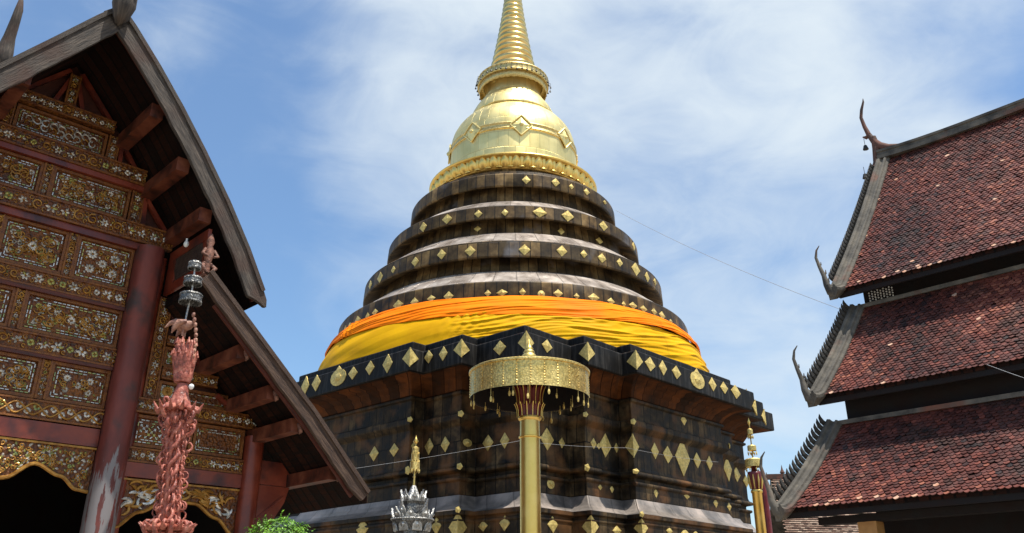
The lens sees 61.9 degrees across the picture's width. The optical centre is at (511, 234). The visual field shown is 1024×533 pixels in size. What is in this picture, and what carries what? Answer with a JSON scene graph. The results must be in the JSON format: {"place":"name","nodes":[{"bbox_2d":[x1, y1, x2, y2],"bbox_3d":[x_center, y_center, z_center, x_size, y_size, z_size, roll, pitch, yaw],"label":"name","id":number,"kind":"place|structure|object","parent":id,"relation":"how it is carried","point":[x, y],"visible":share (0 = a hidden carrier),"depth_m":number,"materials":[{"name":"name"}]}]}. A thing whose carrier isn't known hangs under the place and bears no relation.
{"place":"outdoors","nodes":[
{"label":"outdoors","id":0,"kind":"place"},
{"bbox_2d":[0,0,369,532],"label":"carved hall","id":1,"kind":"structure","parent":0,"point":[117,213],"depth_m":13.99,"materials":[{"name":"brown wood"}]},
{"bbox_2d":[0,0,1023,528],"label":"sky","id":2,"kind":"structure","parent":0,"point":[732,131],"materials":[{"name":"blue"}]},
{"bbox_2d":[767,465,875,532],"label":"distant hall","id":3,"kind":"structure","parent":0,"point":[805,525],"depth_m":54.97,"materials":[{"name":"brown tile"}]},
{"bbox_2d":[759,98,1023,532],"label":"temple hall","id":4,"kind":"structure","parent":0,"point":[926,435],"depth_m":19.77,"materials":[{"name":"tile"}]},
{"label":"ground","id":5,"kind":"structure","parent":0,"visible":0},
{"bbox_2d":[138,260,203,532],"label":"carved standard","id":6,"kind":"object","parent":5,"relation":"on","point":[176,410],"visible":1,"depth_m":8.26,"materials":[{"name":"wood"}]},
{"bbox_2d":[244,510,314,532],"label":"clipped bush","id":7,"kind":"object","parent":5,"relation":"on","point":[280,528],"visible":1,"depth_m":11.83,"materials":[{"name":"green plant"}]},
{"bbox_2d":[390,436,434,532],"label":"silver shrine","id":8,"kind":"object","parent":5,"relation":"on","point":[411,514],"visible":1,"depth_m":14.75,"materials":[{"name":"paint"}]},
{"bbox_2d":[269,0,773,532],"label":"stupa","id":9,"kind":"object","parent":5,"relation":"on","point":[511,202],"visible":0.89,"depth_m":37.55,"materials":[{"name":"brown metal"}]},
{"bbox_2d":[325,296,700,356],"bbox_3d":[0.046,7.054,46.126,20.023,1.106,20.002,-21,-32,38],"label":"orange cloth","id":10,"kind":"object","parent":9,"relation":"attached to","point":[545,305],"visible":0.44,"depth_m":37.73,"materials":[{"name":"orange fabric"}]},
{"bbox_2d":[318,312,709,372],"bbox_3d":[0.059,7.944,45.773,20.868,1.769,20.826,-21,-32,38],"label":"yellow cloth","id":11,"kind":"object","parent":9,"relation":"attached to","point":[660,341],"visible":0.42,"depth_m":37.32,"materials":[{"name":"yellow fabric"}]},
{"bbox_2d":[360,441,712,467],"bbox_3d":[0.985,7.265,27.198,14.156,1.270,1.539,9,-26,-19],"label":"white cord","id":12,"kind":"object","parent":9,"relation":"attached to","point":[544,443],"visible":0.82,"depth_m":27.31,"materials":[{"name":"white fabric"}]},
{"bbox_2d":[616,210,838,308],"bbox_3d":[8.887,0.752,38.590,0.019,9.445,12.887,14,-28,-28],"label":"stay wire","id":13,"kind":"object","parent":9,"relation":"attached to","point":[732,266],"visible":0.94,"depth_m":36.93,"materials":[{"name":"grey metal"}]},
{"bbox_2d":[469,340,589,532],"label":"ceremonial parasol","id":14,"kind":"object","parent":5,"relation":"on","point":[529,386],"visible":1,"depth_m":14.60,"materials":[{"name":"metal"}]},
{"bbox_2d":[745,418,766,532],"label":"tiered parasol","id":15,"kind":"object","parent":5,"relation":"on","point":[754,479],"visible":0.92,"depth_m":30.84,"materials":[{"name":"metal"}]},
{"bbox_2d":[762,482,772,532],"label":"maroon post","id":16,"kind":"object","parent":5,"relation":"on","point":[767,514],"visible":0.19,"depth_m":32.43,"materials":[{"name":"paint"}]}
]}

